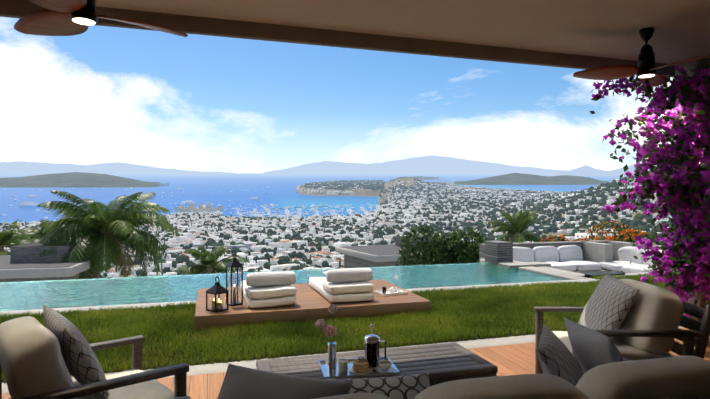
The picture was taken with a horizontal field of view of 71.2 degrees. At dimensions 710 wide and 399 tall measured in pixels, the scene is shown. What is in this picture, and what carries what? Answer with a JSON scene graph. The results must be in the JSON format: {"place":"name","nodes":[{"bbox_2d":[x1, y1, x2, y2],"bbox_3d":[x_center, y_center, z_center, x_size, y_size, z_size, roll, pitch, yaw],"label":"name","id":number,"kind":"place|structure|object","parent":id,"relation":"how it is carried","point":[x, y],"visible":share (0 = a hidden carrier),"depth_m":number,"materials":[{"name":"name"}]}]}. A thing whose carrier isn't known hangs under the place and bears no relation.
{"place":"outdoors","nodes":[
{"label":"outdoors","id":0,"kind":"place"},
{"bbox_2d":[0,172,168,186],"bbox_3d":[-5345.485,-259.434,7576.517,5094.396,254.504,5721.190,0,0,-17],"label":"island","id":1,"kind":"structure","parent":0,"point":[76,179],"depth_m":6096.67,"materials":[{"name":"grey stone"}]},
{"bbox_2d":[0,161,243,174],"bbox_3d":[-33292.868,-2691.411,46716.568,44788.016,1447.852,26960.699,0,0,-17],"label":"mountains","id":2,"kind":"structure","parent":0,"point":[35,168],"depth_m":41774.73,"materials":[{"name":"blue stone"}]},
{"bbox_2d":[0,259,599,315],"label":"pool coping","id":3,"kind":"object","parent":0,"point":[572,278],"visible":0.27,"depth_m":9.00,"materials":[{"name":"white stone"}]},
{"bbox_2d":[0,173,623,223],"bbox_3d":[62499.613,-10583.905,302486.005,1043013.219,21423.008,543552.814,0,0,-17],"label":"sea water","id":4,"kind":"structure","parent":0,"point":[203,189],"depth_m":4088.16,"materials":[{"name":"blue liquid"}]},
{"bbox_2d":[19,197,258,205],"bbox_3d":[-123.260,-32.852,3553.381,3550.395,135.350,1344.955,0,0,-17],"label":"boats","id":5,"kind":"object","parent":4,"relation":"on","point":[29,204],"visible":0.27,"depth_m":2425.37,"materials":[{"name":"white"}]},
{"bbox_2d":[1,187,278,218],"bbox_3d":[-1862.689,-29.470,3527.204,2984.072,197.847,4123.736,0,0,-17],"label":"boats","id":6,"kind":"object","parent":4,"relation":"on","point":[204,206],"visible":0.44,"depth_m":2589.50,"materials":[{"name":"white"}]},
{"bbox_2d":[236,207,367,215],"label":"sailboats","id":7,"kind":"object","parent":4,"relation":"on","point":[299,210],"visible":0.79,"depth_m":2028.00,"materials":[{"name":"white"}]},
{"bbox_2d":[229,203,377,216],"bbox_3d":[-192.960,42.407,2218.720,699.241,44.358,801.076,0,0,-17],"label":"marina boats","id":8,"kind":"object","parent":4,"relation":"on","point":[291,213],"visible":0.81,"depth_m":2092.59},
{"bbox_2d":[0,279,647,382],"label":"lawn ground","id":9,"kind":"structure","parent":0,"point":[208,362],"depth_m":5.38,"materials":[{"name":"green plant"}]},
{"bbox_2d":[195,280,430,329],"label":"daybed platform","id":10,"kind":"structure","parent":9,"relation":"on","point":[311,303],"depth_m":6.60,"materials":[{"name":"brown wood"}]},
{"bbox_2d":[205,276,228,312],"bbox_3d":[-1.770,1.206,6.371,0.221,0.433,0.221,0,0,38],"label":"lantern","id":11,"kind":"object","parent":10,"relation":"on","point":[217,296],"visible":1,"depth_m":6.32,"materials":[{"name":"black metal"}]},
{"bbox_2d":[226,253,242,305],"bbox_3d":[-1.635,1.075,6.724,0.188,0.694,0.188,0,0,-37],"label":"tall lantern","id":12,"kind":"object","parent":10,"relation":"on","point":[234,276],"visible":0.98,"depth_m":6.67,"materials":[{"name":"black metal"}]},
{"bbox_2d":[243,280,296,307],"bbox_3d":[-1.312,1.296,7.301,0.663,0.280,1.692,0,0,-17],"label":"sunbed","id":13,"kind":"object","parent":10,"relation":"on","point":[266,296],"visible":0.71,"depth_m":6.52,"materials":[{"name":"white fabric"}]},
{"bbox_2d":[246,271,295,286],"bbox_3d":[-1.135,1.072,6.706,0.668,0.193,0.210,0,0,-17],"label":"sunbed bolster","id":14,"kind":"object","parent":13,"relation":"on","point":[259,279],"visible":0.96,"depth_m":6.62,"materials":[{"name":"white fabric"}]},
{"bbox_2d":[309,277,373,302],"bbox_3d":[-0.257,1.299,7.614,0.663,0.279,1.692,0,0,-17],"label":"sunbed","id":15,"kind":"object","parent":10,"relation":"on","point":[344,291],"visible":0.85,"depth_m":6.86,"materials":[{"name":"white fabric"}]},
{"bbox_2d":[326,268,372,282],"bbox_3d":[-0.080,1.072,7.020,0.668,0.193,0.210,0,0,-17],"label":"sunbed bolster","id":16,"kind":"object","parent":15,"relation":"on","point":[348,275],"visible":1,"depth_m":6.94,"materials":[{"name":"white fabric"}]},
{"bbox_2d":[373,275,407,296],"bbox_3d":[0.535,1.289,7.495,0.428,0.268,0.308,0,0,-29],"label":"tea tray","id":17,"kind":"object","parent":10,"relation":"on","point":[391,291],"depth_m":7.47,"materials":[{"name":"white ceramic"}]},
{"bbox_2d":[479,240,660,277],"bbox_3d":[5.889,1.652,12.336,4.675,1.120,3.825,0,0,-17],"label":"lounge pit","id":18,"kind":"object","parent":9,"relation":"on","point":[501,252],"visible":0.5,"depth_m":13.38,"materials":[{"name":"concrete"}]},
{"bbox_2d":[513,245,673,273],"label":"sofa cushions","id":19,"kind":"object","parent":18,"relation":"on","point":[567,257],"visible":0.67,"depth_m":13.31,"materials":[{"name":"grey fabric"}]},
{"bbox_2d":[603,229,650,242],"bbox_3d":[8.343,1.371,15.293,2.200,1.001,1.803,0,0,-17],"label":"orange shrub","id":20,"kind":"object","parent":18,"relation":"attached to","point":[621,237],"depth_m":14.64,"materials":[{"name":"orange plant"}]},
{"bbox_2d":[630,232,670,250],"bbox_3d":[8.594,1.308,14.203,2.775,0.858,1.560,0,0,-28],"label":"bougainvillea","id":21,"kind":"object","parent":18,"relation":"on","point":[651,238],"visible":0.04,"depth_m":13.97,"materials":[{"name":"green plant"}]},
{"bbox_2d":[0,17,674,172],"label":"sky","id":22,"kind":"structure","parent":0,"point":[100,94],"materials":[{"name":"blue"}]},
{"bbox_2d":[26,178,660,277],"bbox_3d":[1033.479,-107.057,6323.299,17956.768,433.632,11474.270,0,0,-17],"label":"mainland terrain","id":23,"kind":"structure","parent":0,"point":[364,192],"depth_m":2318.29,"materials":[{"name":"green plant"}]},
{"bbox_2d":[0,219,33,255],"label":"palm","id":24,"kind":"object","parent":23,"relation":"on","point":[8,236],"depth_m":36.58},
{"bbox_2d":[19,215,87,242],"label":"houses","id":25,"kind":"structure","parent":23,"relation":"on","point":[39,234],"depth_m":43.72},
{"bbox_2d":[0,242,107,281],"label":"villa","id":26,"kind":"object","parent":23,"relation":"on","point":[22,262],"visible":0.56,"depth_m":26.52,"materials":[{"name":"concrete"}]},
{"bbox_2d":[37,190,179,278],"bbox_3d":[-15.084,7.285,30.676,8.112,15.648,7.804,0,0,-17],"label":"palm tree","id":27,"kind":"object","parent":23,"relation":"on","point":[125,237],"depth_m":29.23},
{"bbox_2d":[174,203,222,211],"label":"castle","id":28,"kind":"structure","parent":23,"relation":"on","point":[191,208],"depth_m":1958.14,"materials":[{"name":"beige stone"}]},
{"bbox_2d":[181,244,249,274],"bbox_3d":[-7.880,6.600,27.231,3.515,8.223,3.314,0,0,15],"label":"palm tree","id":29,"kind":"object","parent":23,"relation":"on","point":[210,260],"depth_m":26.83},
{"bbox_2d":[190,239,251,248],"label":"building","id":30,"kind":"structure","parent":23,"relation":"on","point":[245,245],"depth_m":904.13,"materials":[{"name":"white"}]},
{"bbox_2d":[242,206,326,216],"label":"harbour breakwater","id":31,"kind":"object","parent":23,"relation":"on","point":[289,207],"visible":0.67,"depth_m":2269.43,"materials":[{"name":"grey"}]},
{"bbox_2d":[6,182,590,269],"bbox_3d":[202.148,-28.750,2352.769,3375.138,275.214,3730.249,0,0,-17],"label":"trees","id":32,"kind":"object","parent":23,"relation":"on","point":[343,220],"visible":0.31,"depth_m":1304.63,"materials":[{"name":"green plant"}]},
{"bbox_2d":[0,172,648,228],"bbox_3d":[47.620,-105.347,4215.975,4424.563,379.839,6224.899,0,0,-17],"label":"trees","id":33,"kind":"object","parent":23,"relation":"on","point":[369,184],"visible":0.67,"depth_m":1752.97,"materials":[{"name":"green plant"}]},
{"bbox_2d":[0,176,657,271],"bbox_3d":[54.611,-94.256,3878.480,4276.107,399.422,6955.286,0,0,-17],"label":"town roofs","id":34,"kind":"structure","parent":23,"relation":"on","point":[321,252],"depth_m":1118.09,"materials":[{"name":"ceramic"}]},
{"bbox_2d":[0,169,671,277],"bbox_3d":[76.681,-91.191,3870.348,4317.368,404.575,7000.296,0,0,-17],"label":"town houses","id":35,"kind":"structure","parent":23,"relation":"on","point":[169,259],"depth_m":1231.03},
{"bbox_2d":[0,191,674,277],"bbox_3d":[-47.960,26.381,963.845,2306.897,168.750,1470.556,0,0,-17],"label":"houses","id":36,"kind":"structure","parent":23,"relation":"on","point":[636,223],"depth_m":1005.67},
{"bbox_2d":[335,235,443,267],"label":"villa","id":37,"kind":"object","parent":23,"relation":"on","point":[387,255],"visible":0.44,"depth_m":40.16,"materials":[{"name":"concrete"}]},
{"bbox_2d":[2,328,709,398],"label":"deck floor","id":38,"kind":"structure","parent":0,"point":[515,359],"depth_m":4.76,"materials":[{"name":"brown wood"}]},
{"bbox_2d":[0,316,188,398],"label":"armchair","id":39,"kind":"object","parent":38,"relation":"on","point":[32,364],"visible":1,"depth_m":2.60,"materials":[{"name":"beige fabric"}]},
{"bbox_2d":[42,303,108,397],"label":"throw pillow","id":40,"kind":"object","parent":39,"relation":"on","point":[83,365],"visible":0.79,"depth_m":2.83,"materials":[{"name":"fabric"}]},
{"bbox_2d":[2,326,683,393],"bbox_3d":[1.328,1.670,5.532,22.000,0.120,0.285,0,0,-17],"label":"kerb strip","id":41,"kind":"object","parent":38,"relation":"on","point":[251,364],"visible":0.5,"depth_m":5.15,"materials":[{"name":"concrete"}]},
{"bbox_2d":[256,342,497,386],"bbox_3d":[0.146,1.412,3.665,1.670,0.400,0.640,0,0,-17],"label":"coffee table","id":42,"kind":"object","parent":38,"relation":"on","point":[443,362],"visible":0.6,"depth_m":3.67,"materials":[{"name":"grey wood"}]},
{"bbox_2d":[315,304,399,378],"bbox_3d":[0.002,0.993,3.556,0.561,0.438,0.378,0,0,-11],"label":"coffee tray","id":43,"kind":"object","parent":42,"relation":"on","point":[372,363],"visible":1,"depth_m":3.51,"materials":[{"name":"silver metal"}]},
{"bbox_2d":[174,356,709,398],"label":"sofa","id":44,"kind":"object","parent":38,"relation":"on","point":[681,377],"visible":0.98,"depth_m":2.13,"materials":[{"name":"brown fabric"}]},
{"bbox_2d":[217,364,352,398],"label":"throw pillow","id":45,"kind":"object","parent":44,"relation":"on","point":[240,382],"visible":0.96,"depth_m":2.29,"materials":[{"name":"fabric"}]},
{"bbox_2d":[316,372,429,398],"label":"sofa pillow rings","id":46,"kind":"object","parent":44,"relation":"on","point":[412,386],"visible":0.62,"depth_m":2.40,"materials":[{"name":"fabric"}]},
{"bbox_2d":[538,324,583,385],"bbox_3d":[1.207,1.002,2.854,0.165,0.488,0.615,-34,-13,20],"label":"throw pillow","id":47,"kind":"object","parent":44,"relation":"on","point":[556,357],"visible":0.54,"depth_m":2.71,"materials":[{"name":"fabric"}]},
{"bbox_2d":[563,317,622,372],"bbox_3d":[1.464,0.962,2.972,0.162,0.445,0.488,-24,3,-6],"label":"throw pillow","id":48,"kind":"object","parent":44,"relation":"on","point":[591,348],"visible":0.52,"depth_m":2.90,"materials":[{"name":"fabric"}]},
{"bbox_2d":[534,279,709,373],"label":"armchair","id":49,"kind":"object","parent":38,"relation":"on","point":[654,320],"visible":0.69,"depth_m":3.78,"materials":[{"name":"beige fabric"}]},
{"bbox_2d":[578,272,639,339],"bbox_3d":[2.123,0.934,4.197,0.163,0.572,0.594,26,6,1],"label":"throw pillow","id":50,"kind":"object","parent":49,"relation":"on","point":[610,302],"visible":0.81,"depth_m":4.07,"materials":[{"name":"fabric"}]},
{"bbox_2d":[589,58,709,321],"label":"bougainvillea","id":51,"kind":"object","parent":38,"relation":"on","point":[673,190],"depth_m":5.52,"materials":[{"name":"plant"}]},
{"bbox_2d":[592,65,709,316],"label":"bougainvillea bracts","id":52,"kind":"object","parent":51,"relation":"attached to","point":[690,277],"visible":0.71,"depth_m":5.51,"materials":[{"name":"purple plant"}]},
{"bbox_2d":[675,56,709,321],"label":"column","id":53,"kind":"structure","parent":38,"relation":"on","point":[689,65],"depth_m":6.14,"materials":[{"name":"concrete"}]},
{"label":"walls","id":54,"kind":"object","parent":38,"relation":"on","visible":0},
{"bbox_2d":[0,0,709,77],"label":"ceiling","id":55,"kind":"structure","parent":54,"relation":"on","point":[582,34],"depth_m":4.92,"materials":[{"name":"paint"}]},
{"bbox_2d":[14,0,187,36],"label":"ceiling fan","id":56,"kind":"object","parent":55,"relation":"attached to","point":[64,17],"visible":1,"depth_m":3.65,"materials":[{"name":"brown wood"}]},
{"bbox_2d":[573,27,709,86],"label":"ceiling fan","id":57,"kind":"object","parent":55,"relation":"attached to","point":[645,69],"visible":1,"depth_m":5.11,"materials":[{"name":"brown wood"}]},
{"bbox_2d":[258,155,566,174],"bbox_3d":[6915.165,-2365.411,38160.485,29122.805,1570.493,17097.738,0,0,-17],"label":"kos mountains","id":58,"kind":"structure","parent":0,"point":[433,165],"depth_m":33502.21,"materials":[{"name":"blue stone"}]},
{"bbox_2d":[392,176,443,179],"bbox_3d":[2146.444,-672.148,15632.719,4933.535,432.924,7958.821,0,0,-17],"label":"island","id":59,"kind":"structure","parent":0,"point":[424,178],"depth_m":13075.54,"materials":[{"name":"grey stone"}]},
{"bbox_2d":[484,209,541,242],"bbox_3d":[10.837,5.998,32.786,3.854,10.757,4.048,0,0,-17],"label":"palm","id":60,"kind":"object","parent":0,"point":[510,231],"depth_m":32.41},
{"bbox_2d":[454,173,607,184],"bbox_3d":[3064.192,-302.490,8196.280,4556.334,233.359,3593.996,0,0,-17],"label":"island","id":61,"kind":"structure","parent":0,"point":[517,179],"depth_m":6890.02,"materials":[{"name":"grey stone"}]},
{"bbox_2d":[541,221,632,241],"bbox_3d":[7.877,1.348,16.218,3.238,1.284,2.088,0,0,-17],"label":"orange shrub","id":62,"kind":"object","parent":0,"point":[616,226],"depth_m":16.46,"materials":[{"name":"orange plant"}]},
{"bbox_2d":[544,165,649,175],"bbox_3d":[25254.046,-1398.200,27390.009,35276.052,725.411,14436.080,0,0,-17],"label":"peaks","id":63,"kind":"object","parent":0,"point":[585,170],"visible":0.52,"depth_m":22988.99,"materials":[{"name":"blue stone"}]},
{"bbox_2d":[591,271,673,289],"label":"lawn grass","id":64,"kind":"structure","parent":0,"point":[637,277],"depth_m":9.92,"materials":[{"name":"green plant"}]},
{"bbox_3d":[-4.740,2.410,8.742,18.800,1.505,3.600,0,0,-17],"label":"pool","id":65,"kind":"object","parent":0,"visible":0},
{"bbox_2d":[0,262,566,310],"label":"pool water","id":66,"kind":"structure","parent":65,"relation":"in","point":[27,295],"depth_m":9.66,"materials":[{"name":"teal liquid"}]},
{"bbox_3d":[3.330,3.279,16.752,3.359,2.446,3.075,0,0,-17],"label":"shrub at the pool edge","id":67,"kind":"object","parent":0,"visible":0},
{"bbox_2d":[395,225,487,265],"bbox_3d":[2.967,2.348,17.505,3.557,3.058,2.673,0,0,-17],"label":"bush","id":68,"kind":"object","parent":67,"relation":"on","point":[433,253],"visible":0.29,"depth_m":16.75,"materials":[{"name":"green plant"}]},
{"bbox_2d":[454,237,510,263],"bbox_3d":[4.521,2.432,18.270,2.747,2.155,2.632,0,0,-17],"label":"bush","id":69,"kind":"object","parent":67,"relation":"on","point":[476,255],"visible":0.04,"depth_m":17.86,"materials":[{"name":"green plant"}]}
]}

